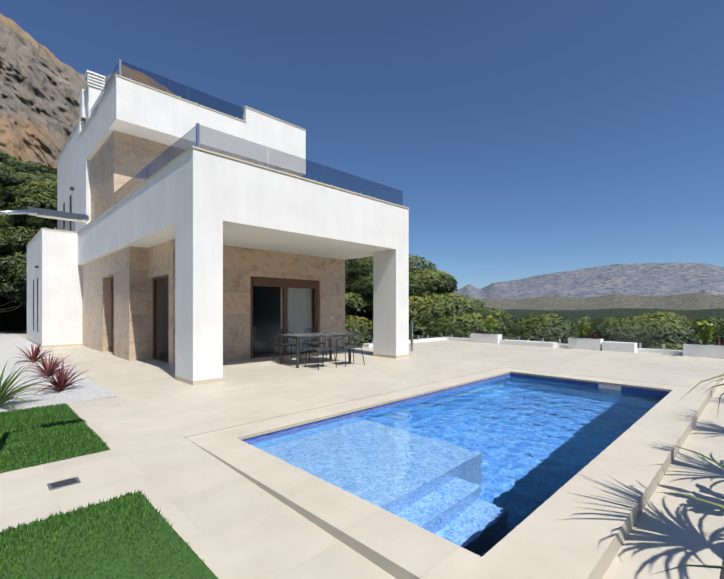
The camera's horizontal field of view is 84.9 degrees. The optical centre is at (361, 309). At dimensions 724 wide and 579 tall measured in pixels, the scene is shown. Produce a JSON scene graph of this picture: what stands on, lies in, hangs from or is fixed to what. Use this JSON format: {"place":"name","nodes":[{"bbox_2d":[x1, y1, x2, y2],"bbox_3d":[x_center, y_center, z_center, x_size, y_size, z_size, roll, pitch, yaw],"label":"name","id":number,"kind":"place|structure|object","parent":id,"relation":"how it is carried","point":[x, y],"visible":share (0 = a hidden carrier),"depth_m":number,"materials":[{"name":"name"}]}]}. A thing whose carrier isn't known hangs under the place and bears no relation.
{"place":"outdoors","nodes":[
{"label":"outdoors","id":0,"kind":"place"},
{"bbox_2d":[0,295,26,330],"bbox_3d":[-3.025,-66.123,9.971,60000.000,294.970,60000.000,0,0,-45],"label":"hillside ground","id":1,"kind":"structure","parent":0,"point":[15,320],"depth_m":27.87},
{"bbox_2d":[0,151,10,162],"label":"pine tree","id":2,"kind":"object","parent":1,"relation":"on","point":[2,155],"visible":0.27,"depth_m":162.97,"materials":[{"name":"green plant"}]},
{"bbox_2d":[0,163,14,175],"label":"pine tree","id":3,"kind":"object","parent":1,"relation":"on","point":[3,170],"depth_m":48.19,"materials":[{"name":"green plant"}]},
{"bbox_2d":[0,162,15,171],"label":"pine tree","id":4,"kind":"object","parent":1,"relation":"on","point":[7,166],"visible":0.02,"depth_m":50.99,"materials":[{"name":"green plant"}]},
{"bbox_2d":[0,215,16,232],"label":"pine tree","id":5,"kind":"object","parent":1,"relation":"on","point":[4,223],"depth_m":26.89,"materials":[{"name":"green plant"}]},
{"bbox_2d":[4,155,16,161],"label":"pine tree","id":6,"kind":"object","parent":1,"relation":"on","point":[7,157],"visible":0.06,"depth_m":147.71,"materials":[{"name":"green plant"}]},
{"bbox_2d":[0,233,26,282],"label":"pine tree","id":7,"kind":"object","parent":1,"relation":"on","point":[5,260],"visible":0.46,"depth_m":22.03,"materials":[{"name":"green plant"}]},
{"bbox_2d":[0,221,27,270],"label":"pine tree","id":8,"kind":"object","parent":1,"relation":"on","point":[21,252],"visible":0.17,"depth_m":22.65,"materials":[{"name":"green plant"}]},
{"bbox_2d":[2,157,25,166],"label":"pine tree","id":9,"kind":"object","parent":1,"relation":"on","point":[10,162],"visible":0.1,"depth_m":91.97,"materials":[{"name":"green plant"}]},
{"bbox_2d":[0,230,30,311],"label":"pine tree","id":10,"kind":"object","parent":1,"relation":"on","point":[12,292],"visible":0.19,"depth_m":21.47,"materials":[{"name":"green plant"}]},
{"bbox_2d":[0,183,30,234],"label":"pine tree","id":11,"kind":"object","parent":1,"relation":"on","point":[16,223],"visible":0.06,"depth_m":30.01,"materials":[{"name":"green plant"}]},
{"bbox_2d":[0,187,34,232],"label":"pine tree","id":12,"kind":"object","parent":1,"relation":"on","point":[3,206],"visible":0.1,"depth_m":31.41,"materials":[{"name":"green plant"}]},
{"bbox_2d":[9,273,26,299],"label":"pine tree","id":13,"kind":"object","parent":1,"relation":"on","point":[24,285],"depth_m":21.22,"materials":[{"name":"green plant"}]},
{"bbox_2d":[0,171,50,215],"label":"pine tree","id":14,"kind":"object","parent":1,"relation":"on","point":[10,182],"visible":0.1,"depth_m":31.20,"materials":[{"name":"green plant"}]},
{"bbox_2d":[0,179,56,254],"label":"pine tree","id":15,"kind":"object","parent":1,"relation":"on","point":[42,198],"visible":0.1,"depth_m":25.90,"materials":[{"name":"green plant"}]},
{"bbox_2d":[0,171,56,192],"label":"pine tree","id":16,"kind":"object","parent":1,"relation":"on","point":[47,176],"depth_m":34.07,"materials":[{"name":"green plant"}]},
{"bbox_2d":[12,161,52,175],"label":"pine tree","id":17,"kind":"object","parent":1,"relation":"on","point":[27,167],"visible":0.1,"depth_m":71.47,"materials":[{"name":"green plant"}]},
{"bbox_2d":[41,166,56,173],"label":"pine tree","id":18,"kind":"object","parent":1,"relation":"on","point":[53,169],"visible":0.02,"depth_m":92.59,"materials":[{"name":"green plant"}]},
{"bbox_2d":[345,259,357,293],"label":"pine tree","id":19,"kind":"object","parent":1,"relation":"on","point":[350,261],"visible":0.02,"depth_m":35.65,"materials":[{"name":"green plant"}]},
{"bbox_2d":[345,260,372,325],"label":"pine tree","id":20,"kind":"object","parent":1,"relation":"on","point":[362,314],"visible":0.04,"depth_m":33.34,"materials":[{"name":"green plant"}]},
{"bbox_2d":[345,256,425,346],"bbox_3d":[-2.155,3.248,29.504,13.348,14.901,12.581,0,1,18],"label":"pine tree","id":21,"kind":"object","parent":1,"relation":"on","point":[359,300],"visible":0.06,"depth_m":27.66,"materials":[{"name":"green plant"}]},
{"bbox_2d":[369,295,464,340],"bbox_3d":[2.896,5.634,25.901,11.856,13.239,15.375,0,-2,20],"label":"pine tree","id":22,"kind":"object","parent":1,"relation":"on","point":[420,315],"depth_m":24.43,"materials":[{"name":"green plant"}]},
{"bbox_2d":[409,253,437,281],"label":"pine tree","id":23,"kind":"object","parent":1,"relation":"on","point":[419,265],"depth_m":32.90,"materials":[{"name":"green plant"}]},
{"bbox_2d":[409,268,458,321],"bbox_3d":[3.755,4.547,30.812,13.513,15.766,8.157,0,0,-13],"label":"pine tree","id":24,"kind":"object","parent":1,"relation":"on","point":[441,282],"depth_m":29.77,"materials":[{"name":"green plant"}]},
{"bbox_2d":[410,293,490,338],"bbox_3d":[5.373,5.602,28.610,14.958,13.664,12.153,-1,2,-19],"label":"pine tree","id":25,"kind":"object","parent":1,"relation":"on","point":[463,309],"visible":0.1,"depth_m":26.84,"materials":[{"name":"green plant"}]},
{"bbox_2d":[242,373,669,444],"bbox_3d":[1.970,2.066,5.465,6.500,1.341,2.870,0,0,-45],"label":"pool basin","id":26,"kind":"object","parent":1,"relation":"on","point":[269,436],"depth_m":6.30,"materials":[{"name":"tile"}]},
{"bbox_2d":[251,377,664,556],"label":"pool water","id":27,"kind":"structure","parent":26,"relation":"in","point":[481,470],"depth_m":4.19,"materials":[{"name":"blue liquid"}]},
{"bbox_2d":[425,313,509,339],"bbox_3d":[6.796,6.040,23.444,12.287,11.826,10.576,0,0,-10],"label":"pine tree","id":28,"kind":"object","parent":1,"relation":"on","point":[455,330],"depth_m":21.87,"materials":[{"name":"green plant"}]},
{"bbox_2d":[476,306,513,326],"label":"pine tree","id":29,"kind":"object","parent":1,"relation":"on","point":[496,314],"depth_m":30.43,"materials":[{"name":"green plant"}]},
{"bbox_2d":[522,314,537,323],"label":"pine tree","id":30,"kind":"object","parent":1,"relation":"on","point":[529,316],"depth_m":73.03,"materials":[{"name":"green plant"}]},
{"bbox_2d":[497,317,576,343],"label":"pine tree","id":31,"kind":"object","parent":1,"relation":"on","point":[538,325],"depth_m":20.95,"materials":[{"name":"green plant"}]},
{"bbox_2d":[535,313,564,323],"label":"pine tree","id":32,"kind":"object","parent":1,"relation":"on","point":[547,315],"depth_m":68.84,"materials":[{"name":"green plant"}]},
{"bbox_2d":[540,316,579,338],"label":"pine tree","id":33,"kind":"object","parent":1,"relation":"on","point":[565,322],"visible":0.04,"depth_m":53.56,"materials":[{"name":"green plant"}]},
{"bbox_2d":[576,317,653,347],"bbox_3d":[11.339,4.021,14.898,6.197,7.382,6.174,3,0,41],"label":"pine tree","id":34,"kind":"object","parent":1,"relation":"on","point":[618,336],"depth_m":14.47,"materials":[{"name":"green plant"}]},
{"bbox_2d":[610,315,696,349],"bbox_3d":[13.769,5.952,17.438,5.940,11.404,9.957,0,0,-1],"label":"pine tree","id":35,"kind":"object","parent":1,"relation":"on","point":[669,339],"depth_m":17.16,"materials":[{"name":"green plant"}]},
{"bbox_2d":[639,311,714,343],"bbox_3d":[28.832,7.163,36.125,12.275,14.138,13.555,0,0,-26],"label":"pine tree","id":36,"kind":"object","parent":1,"relation":"on","point":[669,316],"visible":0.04,"depth_m":35.86,"materials":[{"name":"green plant"}]},
{"bbox_2d":[664,334,706,349],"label":"pine tree","id":37,"kind":"object","parent":1,"relation":"on","point":[699,342],"depth_m":17.22,"materials":[{"name":"green plant"}]},
{"bbox_2d":[691,316,723,342],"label":"pine tree","id":38,"kind":"object","parent":1,"relation":"on","point":[717,321],"visible":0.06,"depth_m":49.78,"materials":[{"name":"green plant"}]},
{"bbox_2d":[711,321,723,344],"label":"pine tree","id":39,"kind":"object","parent":1,"relation":"on","point":[716,335],"depth_m":22.09,"materials":[{"name":"green plant"}]},
{"bbox_2d":[0,13,178,167],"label":"cliff rock","id":40,"kind":"object","parent":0,"point":[41,87],"visible":0.17,"depth_m":296.56,"materials":[{"name":"stone"}]},
{"bbox_2d":[253,327,255,354],"bbox_3d":[-4.284,0.937,11.607,1.940,0.851,1.400,0,0,-45],"label":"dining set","id":41,"kind":"object","parent":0,"point":[254,337],"depth_m":11.86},
{"bbox_2d":[281,287,311,352],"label":"interior curtains","id":42,"kind":"object","parent":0,"point":[297,301],"depth_m":12.55,"materials":[{"name":"grey fabric"}]},
{"bbox_2d":[0,330,723,578],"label":"terrace paving","id":43,"kind":"structure","parent":0,"point":[228,522],"depth_m":3.72,"materials":[{"name":"tile"}]},
{"bbox_2d":[0,207,88,221],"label":"carport roof","id":44,"kind":"structure","parent":43,"relation":"on","point":[52,214],"depth_m":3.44,"materials":[{"name":"silver metal"}]},
{"bbox_2d":[0,331,116,411],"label":"gravel bed","id":45,"kind":"object","parent":43,"relation":"on","point":[11,342],"visible":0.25,"depth_m":7.30,"materials":[{"name":"white gravel"}]},
{"bbox_2d":[0,355,53,410],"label":"yucca","id":46,"kind":"object","parent":45,"relation":"on","point":[4,388],"visible":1,"depth_m":5.62,"materials":[{"name":"green plant"}]},
{"bbox_2d":[12,340,54,364],"bbox_3d":[-8.496,1.137,10.330,1.089,0.695,1.044,0,0,-45],"label":"cordyline","id":47,"kind":"object","parent":45,"relation":"on","point":[35,354],"visible":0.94,"depth_m":10.27,"materials":[{"name":"red plant"}]},
{"bbox_2d":[21,352,74,378],"bbox_3d":[-6.479,1.142,8.131,0.987,0.651,0.890,0,0,11],"label":"cordyline","id":48,"kind":"object","parent":45,"relation":"on","point":[48,366],"visible":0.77,"depth_m":8.10,"materials":[{"name":"red plant"}]},
{"bbox_2d":[23,358,87,393],"bbox_3d":[-5.128,1.119,6.658,1.024,0.625,0.997,0,0,-45],"label":"cordyline","id":49,"kind":"object","parent":45,"relation":"on","point":[62,384],"visible":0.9,"depth_m":6.60,"materials":[{"name":"red plant"}]},
{"bbox_2d":[47,476,80,490],"bbox_3d":[-2.356,1.371,3.131,0.200,0.006,0.150,0,0,-45],"label":"floor drain","id":50,"kind":"object","parent":43,"relation":"on","point":[63,483],"visible":1,"depth_m":3.12,"materials":[{"name":"silver metal"}]},
{"bbox_2d":[0,403,217,578],"bbox_3d":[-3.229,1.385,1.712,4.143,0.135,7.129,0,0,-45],"label":"lawn","id":51,"kind":"structure","parent":43,"relation":"on","point":[66,426],"depth_m":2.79,"materials":[{"name":"green plant"}]},
{"bbox_2d":[26,70,409,384],"bbox_3d":[-6.979,-3.519,14.988,7.540,9.760,16.740,0,0,-45],"label":"house shell","id":52,"kind":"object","parent":43,"relation":"on","point":[208,232],"visible":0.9,"depth_m":11.12},
{"bbox_2d":[33,187,332,362],"bbox_3d":[-7.461,-1.714,14.520,4.743,6.150,12.475,0,0,-56],"label":"house joinery","id":53,"kind":"object","parent":52,"relation":"attached to","point":[285,284],"visible":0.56,"depth_m":11.77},
{"bbox_2d":[31,59,402,239],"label":"house glass balustrades","id":54,"kind":"object","parent":52,"relation":"attached to","point":[117,71],"visible":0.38,"depth_m":9.16,"materials":[{"name":"clear glass"}]},
{"bbox_2d":[160,279,313,359],"bbox_3d":[-5.389,-0.089,14.350,4.950,2.900,7.440,0,0,-45],"label":"interior room","id":55,"kind":"object","parent":52,"relation":"attached to","point":[266,319],"depth_m":15.99,"materials":[{"name":"black"}]},
{"bbox_2d":[273,329,300,362],"bbox_3d":[-1.983,0.943,10.483,0.562,0.841,0.572,0,0,-39],"label":"chair","id":56,"kind":"object","parent":43,"relation":"on","point":[287,344],"visible":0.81,"depth_m":10.50,"materials":[{"name":"grey metal"}]},
{"bbox_2d":[301,328,326,360],"bbox_3d":[-1.342,0.943,10.945,0.562,0.841,0.572,0,0,-35],"label":"chair","id":57,"kind":"object","parent":43,"relation":"on","point":[312,343],"visible":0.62,"depth_m":10.98,"materials":[{"name":"grey metal"}]},
{"bbox_2d":[278,332,350,367],"bbox_3d":[-1.192,0.991,10.118,1.600,0.740,0.950,0,0,-39],"label":"dining table","id":58,"kind":"object","parent":43,"relation":"on","point":[297,337],"visible":0.85,"depth_m":9.96,"materials":[{"name":"grey metal"}]},
{"bbox_2d":[305,333,336,369],"bbox_3d":[-0.971,0.943,9.339,0.570,0.842,0.581,0,0,-45],"label":"chair","id":59,"kind":"object","parent":43,"relation":"on","point":[323,348],"visible":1,"depth_m":9.26,"materials":[{"name":"grey metal"}]},
{"bbox_2d":[335,331,364,366],"bbox_3d":[-0.302,0.943,9.851,0.562,0.841,0.572,0,0,-31],"label":"chair","id":60,"kind":"object","parent":43,"relation":"on","point":[351,346],"visible":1,"depth_m":9.70,"materials":[{"name":"grey metal"}]},
{"bbox_2d":[184,367,711,578],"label":"pool coping","id":61,"kind":"object","parent":43,"relation":"on","point":[580,524],"visible":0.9,"depth_m":2.81,"materials":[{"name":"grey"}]},
{"bbox_2d":[599,384,711,395],"bbox_3d":[5.203,1.444,7.085,1.661,0.165,0.133,0,0,28],"label":"pool skimmer","id":62,"kind":"object","parent":61,"relation":"attached to","point":[610,387],"visible":0.61,"depth_m":7.38,"materials":[{"name":"white plastic"}]},
{"bbox_2d":[471,333,501,343],"bbox_3d":[5.117,1.171,16.311,0.380,0.380,1.180,0,0,-45],"label":"planter","id":63,"kind":"object","parent":43,"relation":"on","point":[487,338],"visible":0.96,"depth_m":16.10,"materials":[{"name":"white"}]},
{"bbox_2d":[484,316,495,333],"bbox_3d":[5.221,0.637,16.234,0.623,0.792,0.569,0,0,-45],"label":"planter shrub","id":64,"kind":"object","parent":43,"relation":"on","point":[489,322],"visible":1,"depth_m":16.15,"materials":[{"name":"green plant"}]},
{"bbox_2d":[363,337,682,354],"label":"wall","id":65,"kind":"structure","parent":43,"relation":"on","point":[626,347],"depth_m":14.26,"materials":[{"name":"white"}]},
{"bbox_2d":[345,317,723,350],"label":"hedge","id":66,"kind":"object","parent":43,"relation":"on","point":[503,337],"visible":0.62,"depth_m":14.36,"materials":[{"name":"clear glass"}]},
{"bbox_2d":[572,315,590,337],"bbox_3d":[7.593,0.607,13.692,0.563,0.855,0.665,0,0,-45],"label":"planter shrub","id":67,"kind":"object","parent":43,"relation":"on","point":[583,328],"visible":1,"depth_m":13.63,"materials":[{"name":"green plant"}]},
{"bbox_2d":[568,337,603,350],"bbox_3d":[7.719,1.171,13.666,0.380,0.380,1.000,0,0,-45],"label":"planter","id":68,"kind":"object","parent":43,"relation":"on","point":[585,343],"visible":0.96,"depth_m":13.52,"materials":[{"name":"white"}]},
{"bbox_2d":[683,343,723,358],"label":"planter","id":69,"kind":"object","parent":43,"relation":"on","point":[704,351],"visible":1,"depth_m":11.32,"materials":[{"name":"white"}]},
{"bbox_2d":[687,319,719,344],"bbox_3d":[9.836,0.657,11.437,0.626,0.793,0.737,0,0,-45],"label":"planter shrub","id":70,"kind":"object","parent":69,"relation":"in","point":[706,333],"visible":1,"depth_m":11.37,"materials":[{"name":"green plant"}]},
{"bbox_2d":[721,561,723,578],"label":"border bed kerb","id":71,"kind":"structure","parent":43,"relation":"on","point":[722,575],"depth_m":2.21,"materials":[{"name":"brown stone"}]},
{"bbox_2d":[651,442,723,574],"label":"palm fronds","id":72,"kind":"object","parent":71,"relation":"on","point":[713,566],"visible":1,"depth_m":1.40,"materials":[{"name":"green plant"}]},
{"bbox_2d":[681,336,723,414],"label":"border yucca","id":73,"kind":"object","parent":71,"relation":"on","point":[710,379],"visible":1,"depth_m":2.11,"materials":[{"name":"green plant"}]},
{"bbox_2d":[699,354,723,392],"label":"border yucca","id":74,"kind":"object","parent":71,"relation":"on","point":[716,385],"visible":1,"depth_m":3.58,"materials":[{"name":"green plant"}]},
{"bbox_2d":[0,0,723,288],"label":"sky","id":75,"kind":"structure","parent":0,"point":[520,139],"materials":[{"name":"blue"}]},
{"bbox_2d":[452,263,723,299],"bbox_3d":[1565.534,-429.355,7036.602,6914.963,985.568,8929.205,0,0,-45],"label":"mountain terrain","id":76,"kind":"structure","parent":0,"point":[653,279],"depth_m":6992.54,"materials":[{"name":"grey stone"}]},
{"bbox_2d":[458,293,723,310],"bbox_3d":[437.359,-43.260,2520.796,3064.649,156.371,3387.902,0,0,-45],"label":"hills","id":77,"kind":"structure","parent":0,"point":[694,301],"depth_m":2508.17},
{"bbox_2d":[489,308,723,334],"bbox_3d":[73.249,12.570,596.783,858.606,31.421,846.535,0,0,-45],"label":"forest","id":78,"kind":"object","parent":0,"point":[599,314],"depth_m":634.20,"materials":[{"name":"green plant"}]}
]}

